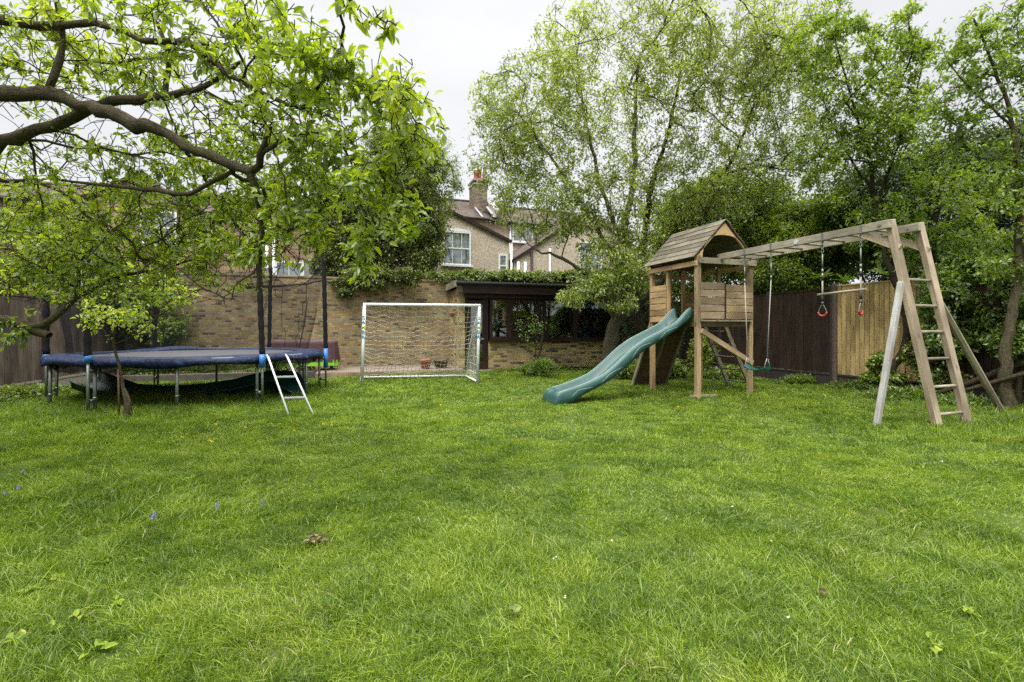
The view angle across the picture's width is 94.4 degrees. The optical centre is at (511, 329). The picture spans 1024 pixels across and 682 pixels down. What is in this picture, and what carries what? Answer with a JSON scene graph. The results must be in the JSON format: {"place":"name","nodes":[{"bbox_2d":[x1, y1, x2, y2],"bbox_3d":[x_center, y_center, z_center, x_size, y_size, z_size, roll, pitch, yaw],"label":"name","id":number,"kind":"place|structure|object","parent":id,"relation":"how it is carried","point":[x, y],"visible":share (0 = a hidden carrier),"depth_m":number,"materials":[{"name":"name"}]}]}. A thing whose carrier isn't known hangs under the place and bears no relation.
{"place":"outdoors","nodes":[
{"label":"outdoors","id":0,"kind":"place"},
{"bbox_2d":[0,362,1023,681],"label":"ground","id":1,"kind":"structure","parent":0,"point":[586,540],"depth_m":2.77,"materials":[{"name":"green plant"}]},
{"bbox_2d":[6,559,22,566],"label":"broadleaf weed","id":2,"kind":"object","parent":1,"relation":"on","point":[19,563],"visible":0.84,"depth_m":2.64,"materials":[{"name":"green plant"}]},
{"bbox_2d":[5,629,25,643],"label":"broadleaf weed","id":3,"kind":"object","parent":1,"relation":"on","point":[20,633],"visible":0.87,"depth_m":2.01,"materials":[{"name":"green plant"}]},
{"bbox_2d":[16,586,43,593],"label":"broadleaf weed","id":4,"kind":"object","parent":1,"relation":"on","point":[30,588],"visible":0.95,"depth_m":2.38,"materials":[{"name":"green plant"}]},
{"bbox_2d":[0,381,70,403],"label":"weeds","id":5,"kind":"object","parent":1,"relation":"on","point":[7,391],"visible":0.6,"depth_m":8.76,"materials":[{"name":"green plant"}]},
{"bbox_2d":[33,620,64,641],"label":"broadleaf weed","id":6,"kind":"object","parent":1,"relation":"on","point":[52,623],"visible":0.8,"depth_m":2.07,"materials":[{"name":"green plant"}]},
{"bbox_2d":[47,573,64,579],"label":"broadleaf weed","id":7,"kind":"object","parent":1,"relation":"on","point":[54,575],"visible":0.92,"depth_m":2.50,"materials":[{"name":"green plant"}]},
{"bbox_2d":[0,213,114,294],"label":"conifer","id":8,"kind":"object","parent":1,"relation":"on","point":[16,281],"visible":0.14,"depth_m":11.57,"materials":[{"name":"green plant"}]},
{"bbox_2d":[0,293,123,396],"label":"timber fence","id":9,"kind":"object","parent":1,"relation":"on","point":[18,365],"visible":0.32,"depth_m":9.88,"materials":[{"name":"wood"}]},
{"bbox_2d":[68,607,94,619],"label":"broadleaf weed","id":10,"kind":"object","parent":1,"relation":"on","point":[76,612],"visible":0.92,"depth_m":2.17,"materials":[{"name":"green plant"}]},
{"bbox_2d":[78,638,118,659],"bbox_3d":[-1.685,1.289,1.933,0.127,0.028,0.099,0,0,-45],"label":"broadleaf weed","id":11,"kind":"object","parent":1,"relation":"on","point":[97,642],"visible":0.99,"depth_m":1.94,"materials":[{"name":"green plant"}]},
{"bbox_2d":[92,556,110,562],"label":"broadleaf weed","id":12,"kind":"object","parent":1,"relation":"on","point":[107,559],"visible":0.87,"depth_m":2.68,"materials":[{"name":"green plant"}]},
{"bbox_2d":[27,233,204,418],"bbox_3d":[-5.565,-0.020,6.828,2.785,2.748,0.906,0,0,13],"label":"sapling","id":13,"kind":"object","parent":1,"relation":"on","point":[124,313],"visible":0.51,"depth_m":6.79,"materials":[{"name":"green plant"}]},
{"bbox_2d":[0,170,231,300],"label":"terraced house","id":14,"kind":"structure","parent":1,"relation":"on","point":[114,213],"depth_m":17.08,"materials":[{"name":"brick"}]},
{"bbox_2d":[140,211,176,245],"bbox_3d":[-12.618,-3.615,16.929,1.260,1.270,0.190,0,0,-20],"label":"window","id":15,"kind":"structure","parent":14,"relation":"in","point":[175,213],"depth_m":17.03,"materials":[{"name":"white paint"}]},
{"bbox_2d":[109,595,124,605],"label":"broadleaf weed","id":16,"kind":"object","parent":1,"relation":"on","point":[115,597],"visible":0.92,"depth_m":2.25,"materials":[{"name":"green plant"}]},
{"bbox_2d":[117,369,119,417],"bbox_3d":[-5.722,0.965,6.900,0.042,0.771,0.023,0,0,0],"label":"plant stake","id":17,"kind":"object","parent":1,"relation":"on","point":[118,381],"visible":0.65,"depth_m":6.89,"materials":[{"name":"wood"}]},
{"bbox_2d":[130,556,143,564],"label":"broadleaf weed","id":18,"kind":"object","parent":1,"relation":"on","point":[140,558],"visible":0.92,"depth_m":2.69,"materials":[{"name":"green plant"}]},
{"bbox_2d":[82,268,194,373],"bbox_3d":[-10.251,-0.226,12.965,2.453,3.216,1.833,0,0,0],"label":"shrub","id":19,"kind":"object","parent":1,"relation":"on","point":[171,332],"visible":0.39,"depth_m":12.95,"materials":[{"name":"green plant"}]},
{"bbox_2d":[150,511,156,527],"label":"bluebell","id":20,"kind":"object","parent":1,"relation":"on","point":[153,516],"visible":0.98,"depth_m":3.20,"materials":[{"name":"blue plant"}]},
{"bbox_2d":[39,234,327,411],"bbox_3d":[-6.290,-0.111,9.600,4.640,2.982,4.821,0,0,0],"label":"trampoline","id":21,"kind":"object","parent":1,"relation":"on","point":[154,359],"visible":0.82,"depth_m":8.24,"materials":[{"name":"metal"}]},
{"bbox_2d":[265,354,312,413],"bbox_3d":[-3.711,0.893,7.831,1.380,0.939,0.345,0,0,45],"label":"ladder","id":22,"kind":"object","parent":21,"relation":"attached to","point":[298,381],"visible":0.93,"depth_m":7.78,"materials":[{"name":"metal"}]},
{"bbox_2d":[69,370,304,397],"bbox_3d":[-6.385,1.140,9.429,4.490,0.594,0.984,0,0,-4],"label":"net","id":23,"kind":"object","parent":1,"relation":"on","point":[246,384],"visible":0.62,"depth_m":9.53,"materials":[{"name":"black fabric"}]},
{"bbox_2d":[97,365,316,382],"bbox_3d":[-8.066,0.961,13.070,5.202,0.879,1.196,0,0,-18],"label":"raised bed","id":24,"kind":"object","parent":1,"relation":"on","point":[185,376],"visible":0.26,"depth_m":12.51,"materials":[{"name":"green plant"}]},
{"bbox_2d":[0,0,449,351],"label":"fruit tree","id":25,"kind":"object","parent":1,"relation":"on","point":[304,55],"visible":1,"depth_m":3.68,"materials":[{"name":"green plant"}]},
{"bbox_2d":[204,194,325,275],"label":"terraced house","id":26,"kind":"structure","parent":1,"relation":"on","point":[223,268],"depth_m":19.00,"materials":[{"name":"brick"}]},
{"bbox_2d":[275,261,301,275],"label":"window","id":27,"kind":"structure","parent":26,"relation":"in","point":[286,272],"depth_m":19.13,"materials":[{"name":"white glass"}]},
{"bbox_2d":[302,260,313,275],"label":"window","id":28,"kind":"structure","parent":26,"relation":"in","point":[305,272],"depth_m":19.35,"materials":[{"name":"white paint"}]},
{"bbox_2d":[124,271,450,374],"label":"brick wall","id":29,"kind":"structure","parent":1,"relation":"on","point":[234,324],"depth_m":15.05,"materials":[{"name":"brown brick"}]},
{"bbox_2d":[246,263,426,299],"bbox_3d":[-5.439,-1.544,15.137,5.383,1.227,0.820,0,0,-12],"label":"ivy","id":30,"kind":"object","parent":29,"relation":"attached to","point":[399,277],"visible":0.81,"depth_m":15.21,"materials":[{"name":"green plant"}]},
{"bbox_2d":[273,364,301,372],"bbox_3d":[-5.845,0.978,12.365,0.730,0.747,0.192,0,0,-16],"label":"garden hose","id":31,"kind":"object","parent":1,"relation":"on","point":[299,367],"visible":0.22,"depth_m":12.43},
{"bbox_2d":[292,531,329,545],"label":"dry leaves","id":32,"kind":"object","parent":1,"relation":"on","point":[318,537],"visible":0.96,"depth_m":2.98,"materials":[{"name":"brown plant"}]},
{"bbox_2d":[307,121,458,279],"bbox_3d":[-5.277,-3.213,17.112,6.828,9.192,3.188,0,0,-6],"label":"evergreen tree","id":33,"kind":"object","parent":1,"relation":"on","point":[422,252],"visible":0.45,"depth_m":16.64,"materials":[{"name":"green plant"}]},
{"bbox_2d":[315,364,462,378],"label":"deck","id":34,"kind":"structure","parent":1,"relation":"on","point":[342,371],"depth_m":14.01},
{"bbox_2d":[272,339,340,369],"bbox_3d":[-6.035,0.736,13.921,1.876,0.892,0.866,0,0,-18],"label":"covered table","id":35,"kind":"object","parent":34,"relation":"on","point":[333,354],"visible":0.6,"depth_m":13.64,"materials":[{"name":"purple fabric"}]},
{"bbox_2d":[420,359,430,368],"bbox_3d":[-2.599,1.031,14.244,0.340,0.298,0.340,0,0,0],"label":"flower pot","id":36,"kind":"object","parent":34,"relation":"on","point":[423,363],"visible":0.76,"depth_m":14.12,"materials":[{"name":"ceramic"}]},
{"bbox_2d":[433,359,448,368],"bbox_3d":[-2.179,1.046,14.538,0.479,0.268,0.479,0,0,0],"label":"flower pot","id":37,"kind":"object","parent":34,"relation":"on","point":[442,363],"visible":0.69,"depth_m":14.38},
{"bbox_2d":[352,124,469,262],"bbox_3d":[-5.197,-3.205,17.854,7.187,9.233,2.152,0,0,-9],"label":"evergreen tree","id":38,"kind":"object","parent":1,"relation":"on","point":[456,186],"visible":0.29,"depth_m":17.89,"materials":[{"name":"green plant"}]},
{"bbox_2d":[360,303,480,384],"bbox_3d":[-2.388,0.358,12.131,3.033,1.986,1.392,0,0,-11],"label":"football goal","id":39,"kind":"object","parent":1,"relation":"on","point":[363,340],"visible":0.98,"depth_m":12.01,"materials":[{"name":"white plastic"}]},
{"bbox_2d":[364,167,512,280],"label":"terraced house","id":40,"kind":"structure","parent":1,"relation":"on","point":[474,241],"depth_m":21.47,"materials":[{"name":"brick"}]},
{"bbox_2d":[441,228,472,267],"bbox_3d":[-2.421,-3.630,20.959,1.420,1.700,0.190,0,0,-20],"label":"window","id":41,"kind":"structure","parent":40,"relation":"in","point":[459,255],"depth_m":21.01,"materials":[{"name":"white glass"}]},
{"bbox_2d":[498,254,506,271],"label":"window","id":42,"kind":"structure","parent":40,"relation":"in","point":[502,258],"depth_m":21.72,"materials":[{"name":"white paint"}]},
{"bbox_2d":[505,604,521,611],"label":"fallen leaf","id":43,"kind":"object","parent":1,"relation":"on","point":[516,607],"visible":1,"depth_m":2.19,"materials":[{"name":"yellow plant"}]},
{"bbox_2d":[514,310,552,374],"bbox_3d":[0.597,0.397,13.482,1.276,1.907,0.631,0,0,0],"label":"rose bush","id":44,"kind":"object","parent":1,"relation":"on","point":[534,330],"visible":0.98,"depth_m":13.49,"materials":[{"name":"green plant"}]},
{"bbox_2d":[514,330,560,375],"bbox_3d":[0.752,0.677,13.358,1.313,1.353,0.835,0,0,22],"label":"shrub","id":45,"kind":"object","parent":1,"relation":"on","point":[543,366],"visible":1,"depth_m":13.24,"materials":[{"name":"green plant"}]},
{"bbox_2d":[484,363,595,371],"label":"weeds","id":46,"kind":"object","parent":1,"relation":"on","point":[583,367],"visible":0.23,"depth_m":15.66,"materials":[{"name":"green plant"}]},
{"bbox_2d":[445,280,646,371],"bbox_3d":[0.878,-0.055,17.429,6.758,2.930,4.050,0,0,-18],"label":"garden room","id":47,"kind":"object","parent":1,"relation":"on","point":[505,306],"visible":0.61,"depth_m":15.83,"materials":[{"name":"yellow brick"}]},
{"bbox_2d":[468,300,485,369],"bbox_3d":[-1.134,0.190,15.140,0.600,2.260,0.050,0,0,-18],"label":"door","id":48,"kind":"structure","parent":47,"relation":"in","point":[483,302],"depth_m":15.18,"materials":[{"name":"brown wood"}]},
{"bbox_2d":[489,298,510,339],"bbox_3d":[-0.385,-0.345,15.384,0.716,1.360,0.090,0,0,-18],"label":"window","id":49,"kind":"structure","parent":47,"relation":"in","point":[491,300],"depth_m":15.30,"materials":[{"name":"brown wood"}]},
{"bbox_2d":[513,326,532,339],"bbox_3d":[0.354,0.118,15.908,0.819,0.543,0.345,0,0,-12],"label":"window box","id":50,"kind":"object","parent":47,"relation":"on","point":[523,334],"visible":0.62,"depth_m":15.87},
{"bbox_2d":[419,267,634,284],"bbox_3d":[0.615,-1.881,17.017,7.935,0.996,1.433,0,0,-9],"label":"ivy","id":51,"kind":"object","parent":47,"relation":"on","point":[521,276],"visible":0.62,"depth_m":16.71,"materials":[{"name":"green plant"}]},
{"bbox_2d":[511,299,543,338],"bbox_3d":[0.514,-0.350,15.676,1.166,1.340,0.090,0,0,-18],"label":"window","id":52,"kind":"structure","parent":47,"relation":"in","point":[512,300],"depth_m":15.60,"materials":[{"name":"brown glass"}]},
{"bbox_2d":[546,318,551,336],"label":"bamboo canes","id":53,"kind":"object","parent":47,"relation":"in","point":[550,329],"visible":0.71,"depth_m":16.26,"materials":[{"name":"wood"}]},
{"bbox_2d":[544,299,575,338],"bbox_3d":[1.617,-0.350,16.035,1.146,1.340,0.090,0,0,-18],"label":"window","id":54,"kind":"structure","parent":47,"relation":"in","point":[574,312],"depth_m":15.99,"materials":[{"name":"brown glass"}]},
{"bbox_2d":[581,332,591,336],"bbox_3d":[2.598,0.194,16.691,0.466,0.272,0.240,0,0,-38],"label":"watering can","id":55,"kind":"object","parent":47,"relation":"on","point":[584,334],"visible":0.66,"depth_m":16.57,"materials":[{"name":"blue plastic"}]},
{"bbox_2d":[576,300,627,338],"bbox_3d":[3.129,-0.350,16.526,2.026,1.340,0.090,0,0,-18],"label":"window","id":56,"kind":"structure","parent":47,"relation":"in","point":[587,300],"depth_m":16.33,"materials":[{"name":"brown wood"}]},
{"bbox_2d":[484,207,645,281],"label":"terraced house","id":57,"kind":"structure","parent":1,"relation":"on","point":[526,256],"depth_m":23.05,"materials":[{"name":"brick"}]},
{"bbox_2d":[512,224,532,243],"bbox_3d":[0.617,-5.565,27.407,1.410,1.170,0.190,0,0,-20],"label":"window","id":58,"kind":"structure","parent":57,"relation":"in","point":[515,239],"depth_m":27.41,"materials":[{"name":"white paint"}]},
{"bbox_2d":[579,241,601,269],"bbox_3d":[3.843,-3.525,23.309,1.250,1.550,0.100,0,0,-20],"label":"window","id":59,"kind":"structure","parent":57,"relation":"in","point":[583,244],"depth_m":23.26,"materials":[{"name":"white paint"}]},
{"bbox_2d":[542,307,692,404],"bbox_3d":[2.092,0.460,9.273,3.009,1.823,0.622,0,0,-19],"label":"slide","id":60,"kind":"object","parent":1,"relation":"on","point":[618,359],"visible":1,"depth_m":9.19,"materials":[{"name":"green plastic"}]},
{"bbox_2d":[461,0,791,379],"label":"broad tree","id":61,"kind":"object","parent":1,"relation":"on","point":[622,307],"visible":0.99,"depth_m":12.58,"materials":[{"name":"green plant"}]},
{"bbox_2d":[620,284,687,363],"bbox_3d":[4.501,-0.158,15.039,2.473,3.067,1.164,0,0,-19],"label":"ivy stump","id":62,"kind":"object","parent":1,"relation":"on","point":[646,315],"visible":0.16,"depth_m":14.84,"materials":[{"name":"green plant"}]},
{"bbox_2d":[617,333,745,379],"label":"weeds","id":63,"kind":"object","parent":1,"relation":"on","point":[629,370],"visible":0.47,"depth_m":12.68,"materials":[{"name":"green plant"}]},
{"bbox_2d":[630,219,756,397],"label":"play tower","id":64,"kind":"structure","parent":1,"relation":"on","point":[702,247],"depth_m":10.07,"materials":[{"name":"orange wood"}]},
{"bbox_2d":[635,163,804,317],"bbox_3d":[7.217,-2.153,15.879,6.419,7.001,3.306,0,0,0],"label":"hedge tree","id":65,"kind":"object","parent":1,"relation":"on","point":[744,231],"visible":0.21,"depth_m":15.63,"materials":[{"name":"green plant"}]},
{"bbox_2d":[606,0,853,362],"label":"broad tree","id":66,"kind":"object","parent":1,"relation":"on","point":[778,71],"visible":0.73,"depth_m":13.73,"materials":[{"name":"green plant"}]},
{"bbox_2d":[629,286,832,384],"bbox_3d":[6.268,0.180,15.790,0.110,2.440,9.410,0,0,-18],"label":"timber fence","id":67,"kind":"object","parent":1,"relation":"on","point":[800,333],"visible":0.38,"depth_m":12.59,"materials":[{"name":"brown wood"}]},
{"bbox_2d":[734,190,874,371],"bbox_3d":[9.105,-1.468,14.518,4.523,5.654,3.414,0,0,0],"label":"hedge tree","id":68,"kind":"object","parent":1,"relation":"on","point":[791,272],"visible":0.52,"depth_m":13.92,"materials":[{"name":"green plant"}]},
{"bbox_2d":[831,273,853,283],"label":"broadleaf plant","id":69,"kind":"object","parent":1,"relation":"on","point":[845,279],"visible":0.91,"depth_m":11.62,"materials":[{"name":"green plant"}]},
{"bbox_2d":[780,0,942,388],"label":"young tree","id":70,"kind":"object","parent":1,"relation":"on","point":[863,138],"visible":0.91,"depth_m":9.89,"materials":[{"name":"green plant"}]},
{"bbox_2d":[717,219,1005,425],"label":"monkey bars","id":71,"kind":"object","parent":1,"relation":"on","point":[880,231],"visible":0.88,"depth_m":6.63,"materials":[{"name":"wood"}]},
{"bbox_2d":[744,250,771,370],"bbox_3d":[4.460,-0.321,8.614,0.170,2.138,0.630,0,0,-19],"label":"swing","id":72,"kind":"object","parent":71,"relation":"hanging from","point":[748,366],"visible":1,"depth_m":8.42,"materials":[{"name":"plastic"}]},
{"bbox_2d":[817,234,866,316],"bbox_3d":[4.973,-0.796,7.151,0.140,1.189,0.752,0,0,-16],"label":"trapeze","id":73,"kind":"object","parent":71,"relation":"hanging from","point":[861,289],"visible":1,"depth_m":7.03,"materials":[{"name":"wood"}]},
{"bbox_2d":[806,181,936,282],"bbox_3d":[9.376,-1.437,12.496,2.533,5.573,2.574,0,0,0],"label":"hedge tree","id":74,"kind":"object","parent":1,"relation":"on","point":[821,205],"visible":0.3,"depth_m":12.46,"materials":[{"name":"green plant"}]},
{"bbox_2d":[832,275,923,389],"bbox_3d":[8.010,0.150,10.426,0.110,2.500,1.970,0,0,-18],"label":"timber fence","id":75,"kind":"object","parent":1,"relation":"on","point":[858,339],"visible":0.41,"depth_m":10.70,"materials":[{"name":"wood"}]},
{"bbox_2d":[870,258,888,280],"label":"broadleaf plant","id":76,"kind":"object","parent":1,"relation":"on","point":[878,270],"visible":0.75,"depth_m":10.83,"materials":[{"name":"green plant"}]},
{"bbox_2d":[856,350,908,388],"bbox_3d":[7.517,0.899,9.633,0.629,0.993,0.862,0,0,-29],"label":"ivy","id":77,"kind":"object","parent":1,"relation":"on","point":[874,366],"visible":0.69,"depth_m":9.60,"materials":[{"name":"green plant"}]},
{"bbox_2d":[776,372,1019,407],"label":"weeds","id":78,"kind":"object","parent":1,"relation":"on","point":[909,392],"visible":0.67,"depth_m":8.80,"materials":[{"name":"green plant"}]},
{"bbox_2d":[815,117,1023,282],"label":"conifer","id":79,"kind":"object","parent":1,"relation":"on","point":[893,179],"visible":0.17,"depth_m":11.88,"materials":[{"name":"green plant"}]},
{"bbox_2d":[925,631,942,652],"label":"broadleaf weed","id":80,"kind":"object","parent":1,"relation":"on","point":[937,648],"visible":0.99,"depth_m":2.03,"materials":[{"name":"green plant"}]},
{"bbox_2d":[896,340,972,389],"bbox_3d":[8.072,0.773,9.093,1.009,1.290,0.920,0,0,0],"label":"shrub","id":81,"kind":"object","parent":1,"relation":"on","point":[941,377],"visible":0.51,"depth_m":9.06,"materials":[{"name":"green plant"}]},
{"bbox_2d":[871,115,1012,277],"bbox_3d":[8.773,-1.528,9.585,2.702,5.906,1.696,0,0,0],"label":"young tree","id":82,"kind":"object","parent":1,"relation":"on","point":[939,234],"visible":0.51,"depth_m":9.44,"materials":[{"name":"green plant"}]},
{"bbox_2d":[901,0,1023,410],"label":"young tree","id":83,"kind":"object","parent":1,"relation":"on","point":[992,255],"visible":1,"depth_m":7.73,"materials":[{"name":"green plant"}]},
{"bbox_2d":[905,242,1023,392],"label":"shrub","id":84,"kind":"object","parent":1,"relation":"on","point":[933,345],"visible":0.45,"depth_m":8.69,"materials":[{"name":"green plant"}]},
{"bbox_2d":[957,605,982,617],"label":"broadleaf weed","id":85,"kind":"object","parent":1,"relation":"on","point":[967,608],"visible":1,"depth_m":2.25,"materials":[{"name":"green plant"}]},
{"bbox_2d":[923,281,1023,403],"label":"timber fence","id":86,"kind":"object","parent":1,"relation":"on","point":[986,361],"visible":0.07,"depth_m":8.60,"materials":[{"name":"wood"}]},
{"bbox_2d":[936,359,1023,393],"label":"fallen branch","id":87,"kind":"object","parent":1,"relation":"on","point":[993,373],"visible":0.47,"depth_m":8.21,"materials":[{"name":"brown plant"}]},
{"bbox_2d":[947,371,1023,397],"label":"fallen branch","id":88,"kind":"object","parent":1,"relation":"on","point":[1009,377],"visible":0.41,"depth_m":7.69,"materials":[{"name":"brown plant"}]},
{"bbox_2d":[957,104,1023,284],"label":"conifer","id":89,"kind":"object","parent":1,"relation":"on","point":[1005,222],"visible":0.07,"depth_m":10.85,"materials":[{"name":"green plant"}]},
{"bbox_2d":[980,290,1023,405],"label":"shrub","id":90,"kind":"object","parent":1,"relation":"on","point":[1017,347],"visible":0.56,"depth_m":7.84,"materials":[{"name":"green plant"}]},
{"bbox_2d":[990,650,1013,665],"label":"broadleaf weed","id":91,"kind":"object","parent":1,"relation":"on","point":[1001,658],"visible":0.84,"depth_m":1.92,"materials":[{"name":"green plant"}]},
{"bbox_2d":[0,0,1023,300],"label":"sky","id":92,"kind":"structure","parent":0,"point":[451,42],"materials":[{"name":"white"}]},
{"bbox_2d":[810,268,833,288],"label":"broadleaf plant","id":93,"kind":"object","parent":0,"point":[826,273],"visible":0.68,"depth_m":11.94,"materials":[{"name":"green plant"}]}
]}

